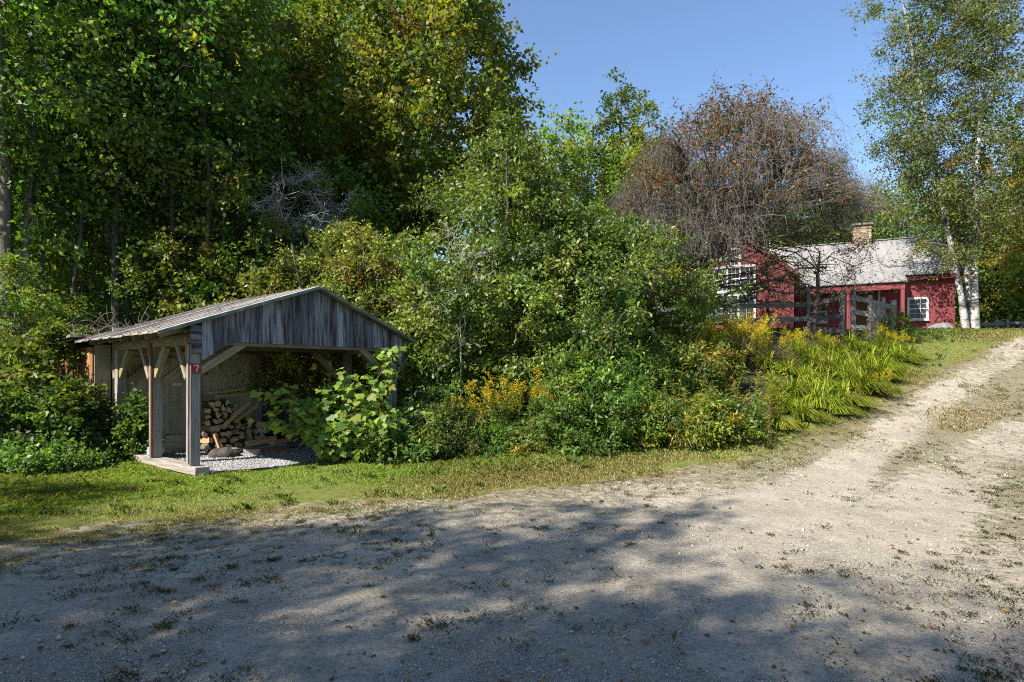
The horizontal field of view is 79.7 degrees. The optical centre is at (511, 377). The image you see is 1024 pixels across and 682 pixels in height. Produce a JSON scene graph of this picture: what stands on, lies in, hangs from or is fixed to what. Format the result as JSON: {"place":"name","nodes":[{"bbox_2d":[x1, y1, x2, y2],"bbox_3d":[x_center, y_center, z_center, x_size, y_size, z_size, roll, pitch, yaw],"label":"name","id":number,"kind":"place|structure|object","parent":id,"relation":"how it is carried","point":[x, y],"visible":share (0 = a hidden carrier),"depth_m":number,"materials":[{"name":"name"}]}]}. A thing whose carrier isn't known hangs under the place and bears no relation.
{"place":"outdoors","nodes":[
{"label":"outdoors","id":0,"kind":"place"},
{"bbox_2d":[163,439,344,470],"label":"gravel floor","id":1,"kind":"structure","parent":0,"point":[273,458],"depth_m":11.89,"materials":[{"name":"grey gravel"}]},
{"bbox_2d":[0,340,1023,681],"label":"driveway","id":2,"kind":"structure","parent":0,"point":[734,594],"depth_m":4.89,"materials":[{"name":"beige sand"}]},
{"bbox_2d":[0,339,1023,681],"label":"driveway weeds","id":3,"kind":"object","parent":2,"relation":"on","point":[444,623],"visible":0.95,"depth_m":5.35,"materials":[{"name":"green plant"}]},
{"bbox_2d":[0,326,1023,570],"bbox_3d":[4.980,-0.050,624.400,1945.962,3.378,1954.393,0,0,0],"label":"ground","id":4,"kind":"structure","parent":0,"point":[317,496],"depth_m":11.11,"materials":[{"name":"green plant"}]},
{"bbox_2d":[0,376,31,449],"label":"bramble bush","id":5,"kind":"object","parent":4,"relation":"on","point":[9,397],"visible":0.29,"depth_m":10.80,"materials":[{"name":"green plant"}]},
{"bbox_2d":[0,248,95,395],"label":"understory tree","id":6,"kind":"object","parent":4,"relation":"on","point":[8,260],"visible":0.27,"depth_m":13.48,"materials":[{"name":"green plant"}]},
{"bbox_2d":[5,2,100,293],"bbox_3d":[-16.697,-7.727,18.810,8.493,18.922,8.845,0,0,8],"label":"forest tree","id":7,"kind":"object","parent":4,"relation":"on","point":[17,210],"visible":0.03,"depth_m":18.20,"materials":[{"name":"green plant"}]},
{"bbox_2d":[0,422,108,475],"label":"bramble bush","id":8,"kind":"object","parent":4,"relation":"on","point":[5,454],"visible":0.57,"depth_m":9.85,"materials":[{"name":"green plant"}]},
{"bbox_2d":[0,313,111,401],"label":"sapling tree","id":9,"kind":"object","parent":4,"relation":"on","point":[46,336],"visible":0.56,"depth_m":12.01,"materials":[{"name":"green plant"}]},
{"bbox_2d":[0,380,114,466],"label":"bramble bush","id":10,"kind":"object","parent":4,"relation":"on","point":[62,424],"visible":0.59,"depth_m":10.89,"materials":[{"name":"green plant"}]},
{"bbox_2d":[0,432,121,476],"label":"bramble bush","id":11,"kind":"object","parent":4,"relation":"on","point":[99,460],"visible":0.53,"depth_m":10.21,"materials":[{"name":"green plant"}]},
{"bbox_2d":[24,373,121,460],"bbox_3d":[-8.329,0.926,11.683,1.691,2.035,1.887,0,0,42],"label":"bramble bush","id":12,"kind":"object","parent":4,"relation":"on","point":[91,401],"visible":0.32,"depth_m":11.52,"materials":[{"name":"green plant"}]},
{"bbox_2d":[17,231,151,334],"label":"understory tree","id":13,"kind":"object","parent":4,"relation":"on","point":[67,280],"visible":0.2,"depth_m":17.15,"materials":[{"name":"green plant"}]},
{"bbox_2d":[0,0,191,330],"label":"forest tree","id":14,"kind":"object","parent":4,"relation":"on","point":[28,192],"visible":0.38,"depth_m":15.61,"materials":[{"name":"green plant"}]},
{"bbox_2d":[0,0,192,316],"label":"forest tree","id":15,"kind":"object","parent":4,"relation":"on","point":[27,104],"visible":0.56,"depth_m":15.70,"materials":[{"name":"green plant"}]},
{"bbox_2d":[4,0,192,333],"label":"forest tree","id":16,"kind":"object","parent":4,"relation":"on","point":[83,285],"visible":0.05,"depth_m":16.79,"materials":[{"name":"green plant"}]},
{"bbox_2d":[4,0,220,319],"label":"forest tree","id":17,"kind":"object","parent":4,"relation":"on","point":[93,203],"visible":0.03,"depth_m":19.46,"materials":[{"name":"green plant"}]},
{"bbox_2d":[0,0,241,327],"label":"forest tree","id":18,"kind":"object","parent":4,"relation":"on","point":[116,191],"visible":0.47,"depth_m":15.71,"materials":[{"name":"green plant"}]},
{"bbox_2d":[4,0,255,325],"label":"forest tree","id":19,"kind":"object","parent":4,"relation":"on","point":[160,204],"visible":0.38,"depth_m":16.75,"materials":[{"name":"green plant"}]},
{"bbox_2d":[98,382,169,461],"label":"bramble bush","id":20,"kind":"object","parent":4,"relation":"on","point":[135,425],"visible":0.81,"depth_m":11.62,"materials":[{"name":"green plant"}]},
{"bbox_2d":[0,0,277,332],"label":"forest tree","id":21,"kind":"object","parent":4,"relation":"on","point":[129,226],"visible":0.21,"depth_m":16.71,"materials":[{"name":"green plant"}]},
{"bbox_2d":[10,0,316,317],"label":"forest tree","id":22,"kind":"object","parent":4,"relation":"on","point":[283,172],"visible":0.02,"depth_m":22.32,"materials":[{"name":"green plant"}]},
{"bbox_2d":[31,0,299,298],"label":"forest tree","id":23,"kind":"object","parent":4,"relation":"on","point":[205,150],"visible":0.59,"depth_m":16.67,"materials":[{"name":"green plant"}]},
{"bbox_2d":[108,245,238,327],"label":"understory tree","id":24,"kind":"object","parent":4,"relation":"on","point":[153,312],"visible":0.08,"depth_m":17.51,"materials":[{"name":"green plant"}]},
{"bbox_2d":[62,0,291,313],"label":"forest tree","id":25,"kind":"object","parent":4,"relation":"on","point":[222,45],"visible":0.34,"depth_m":16.88,"materials":[{"name":"green plant"}]},
{"bbox_2d":[100,166,322,405],"bbox_3d":[-7.975,-2.176,17.523,5.490,7.663,5.591,0,0,2],"label":"understory tree","id":26,"kind":"object","parent":4,"relation":"on","point":[222,262],"visible":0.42,"depth_m":16.65,"materials":[{"name":"green plant"}]},
{"bbox_2d":[112,0,322,301],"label":"forest tree","id":27,"kind":"object","parent":4,"relation":"on","point":[282,5],"visible":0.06,"depth_m":23.23,"materials":[{"name":"green plant"}]},
{"bbox_2d":[42,286,416,476],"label":"open shed","id":28,"kind":"structure","parent":4,"relation":"on","point":[244,335],"depth_m":11.82,"materials":[{"name":"grey wood"}]},
{"bbox_2d":[128,357,181,433],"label":"wall","id":29,"kind":"structure","parent":28,"relation":"in","point":[172,393],"depth_m":13.10,"materials":[{"name":"grey wood"}]},
{"bbox_2d":[143,0,342,287],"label":"forest tree","id":30,"kind":"object","parent":4,"relation":"on","point":[295,141],"visible":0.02,"depth_m":27.38,"materials":[{"name":"green plant"}]},
{"bbox_2d":[162,0,332,296],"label":"forest tree","id":31,"kind":"object","parent":4,"relation":"on","point":[273,81],"visible":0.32,"depth_m":19.11,"materials":[{"name":"green plant"}]},
{"bbox_2d":[227,212,356,418],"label":"understory tree","id":32,"kind":"object","parent":4,"relation":"on","point":[290,239],"visible":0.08,"depth_m":17.89,"materials":[{"name":"green plant"}]},
{"bbox_2d":[231,160,370,425],"bbox_3d":[-6.471,-2.542,18.625,4.232,8.273,3.787,0,0,-39],"label":"dead tree","id":33,"kind":"object","parent":4,"relation":"on","point":[308,177],"visible":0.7,"depth_m":18.32,"materials":[{"name":"grey wood"}]},
{"bbox_2d":[223,0,390,395],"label":"forest tree","id":34,"kind":"object","parent":4,"relation":"on","point":[335,74],"visible":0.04,"depth_m":27.82,"materials":[{"name":"green plant"}]},
{"bbox_2d":[238,153,413,382],"bbox_3d":[-5.677,-3.019,20.324,6.341,8.691,6.227,0,0,-36],"label":"understory tree","id":35,"kind":"object","parent":4,"relation":"on","point":[349,184],"visible":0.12,"depth_m":20.02,"materials":[{"name":"green plant"}]},
{"bbox_2d":[191,213,463,422],"bbox_3d":[-4.496,-1.443,16.612,7.120,6.275,6.987,0,0,32],"label":"bush","id":36,"kind":"object","parent":4,"relation":"on","point":[349,265],"visible":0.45,"depth_m":15.64,"materials":[{"name":"green plant"}]},
{"bbox_2d":[240,0,439,282],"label":"forest tree","id":37,"kind":"object","parent":4,"relation":"on","point":[345,14],"visible":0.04,"depth_m":29.10,"materials":[{"name":"green plant"}]},
{"bbox_2d":[247,344,448,462],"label":"maple sapling","id":38,"kind":"object","parent":4,"relation":"on","point":[317,429],"visible":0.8,"depth_m":11.27,"materials":[{"name":"green plant"}]},
{"bbox_2d":[348,420,421,465],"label":"weed plant","id":39,"kind":"object","parent":4,"relation":"on","point":[376,449],"visible":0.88,"depth_m":11.10,"materials":[{"name":"green plant"}]},
{"bbox_2d":[365,401,423,459],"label":"weed plant","id":40,"kind":"object","parent":4,"relation":"on","point":[403,437],"visible":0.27,"depth_m":11.60,"materials":[{"name":"green plant"}]},
{"bbox_2d":[258,0,558,386],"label":"maple tree","id":41,"kind":"object","parent":4,"relation":"on","point":[429,24],"visible":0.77,"depth_m":20.52,"materials":[{"name":"green plant"}]},
{"bbox_2d":[395,423,454,462],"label":"weed plant","id":42,"kind":"object","parent":4,"relation":"on","point":[426,447],"visible":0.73,"depth_m":11.17,"materials":[{"name":"green plant"}]},
{"bbox_2d":[393,382,471,451],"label":"garden shrub","id":43,"kind":"object","parent":4,"relation":"on","point":[426,395],"visible":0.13,"depth_m":12.78,"materials":[{"name":"green plant"}]},
{"bbox_2d":[409,394,493,460],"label":"garden shrub","id":44,"kind":"object","parent":4,"relation":"on","point":[448,432],"visible":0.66,"depth_m":11.65,"materials":[{"name":"green plant"}]},
{"bbox_2d":[408,190,501,395],"bbox_3d":[-1.235,-1.180,13.218,2.199,5.478,2.694,0,0,0],"label":"dead shrub","id":45,"kind":"object","parent":4,"relation":"on","point":[462,252],"visible":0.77,"depth_m":13.18,"materials":[{"name":"green plant"}]},
{"bbox_2d":[386,299,537,427],"bbox_3d":[-0.965,-0.129,14.429,3.814,3.561,3.706,0,0,0],"label":"bush","id":46,"kind":"object","parent":4,"relation":"on","point":[413,383],"visible":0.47,"depth_m":13.53,"materials":[{"name":"green plant"}]},
{"bbox_2d":[447,382,522,432],"bbox_3d":[-0.596,0.779,12.505,1.479,1.460,0.808,0,0,23],"label":"goldenrod","id":47,"kind":"object","parent":4,"relation":"on","point":[468,392],"visible":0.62,"depth_m":12.53,"materials":[{"name":"yellow plant"}]},
{"bbox_2d":[453,379,521,435],"bbox_3d":[-0.512,0.751,12.429,1.462,1.426,0.758,0,0,-3],"label":"goldenrod","id":48,"kind":"object","parent":4,"relation":"on","point":[485,402],"visible":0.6,"depth_m":12.38,"materials":[{"name":"yellow plant"}]},
{"bbox_2d":[462,414,515,458],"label":"weed plant","id":49,"kind":"object","parent":4,"relation":"on","point":[496,439],"visible":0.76,"depth_m":11.68,"materials":[{"name":"green plant"}]},
{"bbox_2d":[15,0,997,346],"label":"distant woods","id":50,"kind":"object","parent":4,"relation":"on","point":[439,174],"visible":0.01,"depth_m":42.59,"materials":[{"name":"green plant"}]},
{"bbox_2d":[480,378,546,446],"bbox_3d":[-0.082,0.715,12.473,1.541,1.415,1.559,0,0,-22],"label":"goldenrod","id":51,"kind":"object","parent":4,"relation":"on","point":[519,400],"visible":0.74,"depth_m":12.09,"materials":[{"name":"yellow"}]},
{"bbox_2d":[482,364,555,440],"bbox_3d":[0.111,0.556,12.282,1.657,1.636,0.905,0,0,-21],"label":"goldenrod","id":52,"kind":"object","parent":4,"relation":"on","point":[488,374],"visible":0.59,"depth_m":12.32,"materials":[{"name":"yellow"}]},
{"bbox_2d":[363,101,680,413],"bbox_3d":[0.155,-2.917,15.363,7.819,7.756,7.776,0,0,0],"label":"tree","id":53,"kind":"object","parent":4,"relation":"on","point":[515,170],"visible":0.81,"depth_m":13.63,"materials":[{"name":"green plant"}]},
{"bbox_2d":[483,348,576,425],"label":"garden shrub","id":54,"kind":"object","parent":4,"relation":"on","point":[546,375],"visible":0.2,"depth_m":13.43,"materials":[{"name":"green plant"}]},
{"bbox_2d":[503,412,565,456],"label":"weed plant","id":55,"kind":"object","parent":4,"relation":"on","point":[529,439],"visible":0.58,"depth_m":11.52,"materials":[{"name":"green plant"}]},
{"bbox_2d":[481,94,633,309],"bbox_3d":[2.311,-7.615,29.654,8.805,12.060,8.713,0,0,0],"label":"background tree","id":56,"kind":"object","parent":4,"relation":"on","point":[552,150],"visible":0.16,"depth_m":29.26,"materials":[{"name":"green plant"}]},
{"bbox_2d":[528,338,623,458],"bbox_3d":[1.222,0.431,11.763,2.067,2.375,2.150,0,0,25],"label":"garden shrub","id":57,"kind":"object","parent":4,"relation":"on","point":[558,387],"visible":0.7,"depth_m":11.28,"materials":[{"name":"green plant"}]},
{"bbox_2d":[548,401,637,454],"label":"weed plant","id":58,"kind":"object","parent":4,"relation":"on","point":[616,443],"visible":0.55,"depth_m":11.12,"materials":[{"name":"green plant"}]},
{"bbox_2d":[538,110,656,313],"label":"background tree","id":59,"kind":"object","parent":4,"relation":"on","point":[588,177],"visible":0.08,"depth_m":32.23,"materials":[{"name":"green plant"}]},
{"bbox_2d":[557,352,672,452],"bbox_3d":[1.863,0.548,11.707,2.197,2.053,2.385,0,0,0],"label":"garden shrub","id":60,"kind":"object","parent":4,"relation":"on","point":[628,394],"visible":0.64,"depth_m":11.18,"materials":[{"name":"green plant"}]},
{"bbox_2d":[467,195,766,391],"bbox_3d":[2.334,-2.021,15.516,7.389,5.403,6.517,0,0,0],"label":"bush","id":61,"kind":"object","parent":4,"relation":"on","point":[624,246],"visible":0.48,"depth_m":14.45,"materials":[{"name":"green plant"}]},
{"bbox_2d":[586,67,656,298],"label":"background tree","id":62,"kind":"object","parent":4,"relation":"on","point":[623,94],"visible":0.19,"depth_m":31.65,"materials":[{"name":"green plant"}]},
{"bbox_2d":[584,336,697,428],"bbox_3d":[2.761,0.168,12.935,2.134,2.167,2.376,0,0,-30],"label":"garden shrub","id":63,"kind":"object","parent":4,"relation":"on","point":[634,354],"visible":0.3,"depth_m":12.79,"materials":[{"name":"green plant"}]},
{"bbox_2d":[587,92,699,317],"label":"background tree","id":64,"kind":"object","parent":4,"relation":"on","point":[641,127],"visible":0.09,"depth_m":30.24,"materials":[{"name":"green plant"}]},
{"bbox_2d":[618,381,678,449],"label":"weed plant","id":65,"kind":"object","parent":4,"relation":"on","point":[654,410],"visible":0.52,"depth_m":11.25,"materials":[{"name":"green plant"}]},
{"bbox_2d":[627,387,716,454],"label":"weed plant","id":66,"kind":"object","parent":4,"relation":"on","point":[672,411],"visible":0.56,"depth_m":11.05,"materials":[{"name":"green plant"}]},
{"bbox_2d":[642,336,725,404],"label":"garden shrub","id":67,"kind":"object","parent":4,"relation":"on","point":[696,358],"visible":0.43,"depth_m":13.34,"materials":[{"name":"green plant"}]},
{"bbox_2d":[523,288,845,349],"bbox_3d":[5.329,-1.199,18.908,11.048,3.642,1.591,0,0,-18],"label":"rail fence","id":68,"kind":"object","parent":4,"relation":"on","point":[806,318],"visible":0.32,"depth_m":20.25,"materials":[{"name":"grey wood"}]},
{"bbox_2d":[663,301,738,353],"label":"garden shrub","id":69,"kind":"object","parent":4,"relation":"on","point":[698,327],"visible":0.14,"depth_m":17.57,"materials":[{"name":"green plant"}]},
{"bbox_2d":[660,338,753,398],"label":"garden shrub","id":70,"kind":"object","parent":4,"relation":"on","point":[725,364],"visible":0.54,"depth_m":13.95,"materials":[{"name":"green plant"}]},
{"bbox_2d":[664,383,765,450],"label":"weed plant","id":71,"kind":"object","parent":4,"relation":"on","point":[703,403],"visible":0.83,"depth_m":10.88,"materials":[{"name":"green plant"}]},
{"bbox_2d":[702,312,746,360],"bbox_3d":[5.725,-1.041,16.564,1.388,1.460,1.324,0,0,-36],"label":"goldenrod","id":72,"kind":"object","parent":4,"relation":"on","point":[725,330],"visible":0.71,"depth_m":16.42,"materials":[{"name":"green plant"}]},
{"bbox_2d":[706,315,764,361],"bbox_3d":[6.098,-1.072,16.919,1.726,1.396,1.537,0,0,14],"label":"goldenrod","id":73,"kind":"object","parent":4,"relation":"on","point":[747,339],"visible":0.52,"depth_m":16.81,"materials":[{"name":"yellow"}]},
{"bbox_2d":[703,386,776,447],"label":"weed plant","id":74,"kind":"object","parent":4,"relation":"on","point":[751,418],"visible":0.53,"depth_m":11.00,"materials":[{"name":"green plant"}]},
{"bbox_2d":[596,68,908,335],"bbox_3d":[7.195,-5.190,19.257,11.000,8.341,10.030,0,0,0],"label":"weeping tree","id":75,"kind":"object","parent":4,"relation":"on","point":[712,225],"visible":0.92,"depth_m":18.09,"materials":[{"name":"brown plant"}]},
{"bbox_2d":[725,311,779,363],"bbox_3d":[6.530,-1.086,16.717,1.414,1.487,1.348,0,0,18],"label":"goldenrod","id":76,"kind":"object","parent":4,"relation":"on","point":[763,324],"visible":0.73,"depth_m":16.56,"materials":[{"name":"yellow plant"}]},
{"bbox_2d":[734,325,804,366],"bbox_3d":[6.718,-0.814,16.060,1.302,1.183,1.462,0,0,-22],"label":"goldenrod","id":77,"kind":"object","parent":4,"relation":"on","point":[756,345],"visible":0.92,"depth_m":16.18,"materials":[{"name":"yellow"}]},
{"bbox_2d":[747,360,791,411],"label":"tall weed","id":78,"kind":"object","parent":4,"relation":"on","point":[767,379],"visible":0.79,"depth_m":12.97,"materials":[{"name":"green plant"}]},
{"bbox_2d":[732,245,813,326],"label":"leafy bush","id":79,"kind":"object","parent":4,"relation":"on","point":[774,309],"visible":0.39,"depth_m":21.45,"materials":[{"name":"green plant"}]},
{"bbox_2d":[764,327,808,367],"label":"goldenrod","id":80,"kind":"object","parent":4,"relation":"on","point":[791,335],"visible":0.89,"depth_m":16.11,"materials":[{"name":"yellow"}]},
{"bbox_2d":[758,173,849,322],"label":"green tree","id":81,"kind":"object","parent":4,"relation":"on","point":[814,221],"visible":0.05,"depth_m":32.19,"materials":[{"name":"green plant"}]},
{"bbox_2d":[784,392,841,422],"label":"daylily clump","id":82,"kind":"object","parent":4,"relation":"on","point":[803,413],"visible":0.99,"depth_m":12.12,"materials":[{"name":"green plant"}]},
{"bbox_2d":[679,222,963,328],"bbox_3d":[14.078,-4.240,28.941,11.037,5.920,8.790,0,0,25],"label":"farmhouse","id":83,"kind":"object","parent":4,"relation":"on","point":[929,304],"visible":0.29,"depth_m":26.03,"materials":[{"name":"red wood"}]},
{"bbox_2d":[856,290,879,325],"bbox_3d":[15.172,-2.695,26.289,1.060,2.030,0.052,0,0,25],"label":"door","id":84,"kind":"structure","parent":83,"relation":"in","point":[860,320],"depth_m":26.32,"materials":[{"name":"orange wood"}]},
{"bbox_2d":[907,297,929,320],"bbox_3d":[16.862,-2.835,25.486,0.800,0.990,0.106,0,0,25],"label":"window","id":85,"kind":"structure","parent":83,"relation":"in","point":[918,307],"depth_m":25.49,"materials":[{"name":"white paint"}]},
{"bbox_2d":[720,202,936,339],"bbox_3d":[9.776,-3.215,19.454,6.327,4.222,5.818,0,0,0],"label":"apple tree","id":86,"kind":"object","parent":4,"relation":"on","point":[814,319],"visible":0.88,"depth_m":18.89,"materials":[{"name":"brown plant"}]},
{"bbox_2d":[801,377,856,408],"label":"daylily clump","id":87,"kind":"object","parent":4,"relation":"on","point":[813,398],"visible":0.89,"depth_m":12.89,"materials":[{"name":"green plant"}]},
{"bbox_2d":[818,348,864,374],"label":"daylily clump","id":88,"kind":"object","parent":4,"relation":"on","point":[831,361],"visible":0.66,"depth_m":15.31,"materials":[{"name":"green plant"}]},
{"bbox_2d":[819,392,868,414],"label":"daylily clump","id":89,"kind":"object","parent":4,"relation":"on","point":[830,409],"visible":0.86,"depth_m":12.46,"materials":[{"name":"green plant"}]},
{"bbox_2d":[819,380,887,406],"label":"daylily clump","id":90,"kind":"object","parent":4,"relation":"on","point":[849,397],"visible":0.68,"depth_m":12.99,"materials":[{"name":"green plant"}]},
{"bbox_2d":[810,186,915,242],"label":"green tree","id":91,"kind":"object","parent":4,"relation":"on","point":[888,235],"visible":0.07,"depth_m":31.96,"materials":[{"name":"green plant"}]},
{"bbox_2d":[851,290,896,337],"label":"yard gate","id":92,"kind":"structure","parent":4,"relation":"on","point":[855,312],"depth_m":19.63,"materials":[{"name":"grey wood"}]},
{"bbox_2d":[846,359,908,395],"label":"daylily clump","id":93,"kind":"object","parent":4,"relation":"on","point":[866,387],"visible":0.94,"depth_m":13.79,"materials":[{"name":"green plant"}]},
{"bbox_2d":[866,354,920,380],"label":"daylily clump","id":94,"kind":"object","parent":4,"relation":"on","point":[881,366],"visible":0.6,"depth_m":14.90,"materials":[{"name":"green plant"}]},
{"bbox_2d":[872,307,922,343],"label":"weed plant","id":95,"kind":"object","parent":4,"relation":"on","point":[901,318],"visible":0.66,"depth_m":18.91,"materials":[{"name":"green plant"}]},
{"bbox_2d":[851,168,1012,326],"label":"green tree","id":96,"kind":"object","parent":4,"relation":"on","point":[916,223],"visible":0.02,"depth_m":35.00,"materials":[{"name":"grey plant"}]},
{"bbox_2d":[841,0,1023,327],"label":"birch tree","id":97,"kind":"object","parent":4,"relation":"on","point":[951,255],"visible":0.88,"depth_m":23.45,"materials":[{"name":"green plant"}]},
{"bbox_2d":[863,0,1023,328],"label":"birch tree","id":98,"kind":"object","parent":4,"relation":"on","point":[975,318],"visible":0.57,"depth_m":23.50,"materials":[{"name":"green plant"}]},
{"bbox_2d":[884,0,1023,323],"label":"birch tree","id":99,"kind":"object","parent":4,"relation":"on","point":[967,272],"visible":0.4,"depth_m":24.11,"materials":[{"name":"green plant"}]},
{"bbox_2d":[900,179,1023,327],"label":"green tree","id":100,"kind":"object","parent":4,"relation":"on","point":[981,310],"visible":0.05,"depth_m":34.56,"materials":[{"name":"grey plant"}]},
{"bbox_2d":[918,121,1023,327],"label":"golden tree","id":101,"kind":"object","parent":4,"relation":"on","point":[1007,299],"visible":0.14,"depth_m":34.01,"materials":[{"name":"green plant"}]},
{"bbox_2d":[958,164,1023,328],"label":"golden tree","id":102,"kind":"object","parent":4,"relation":"on","point":[1009,275],"visible":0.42,"depth_m":32.91,"materials":[{"name":"green plant"}]},
{"bbox_2d":[1,310,1023,681],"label":"fallen leaves","id":103,"kind":"object","parent":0,"point":[565,660],"depth_m":4.15,"materials":[{"name":"brown plant"}]},
{"bbox_2d":[38,0,1023,300],"label":"sky","id":104,"kind":"structure","parent":0,"point":[669,49],"materials":[{"name":"blue"}]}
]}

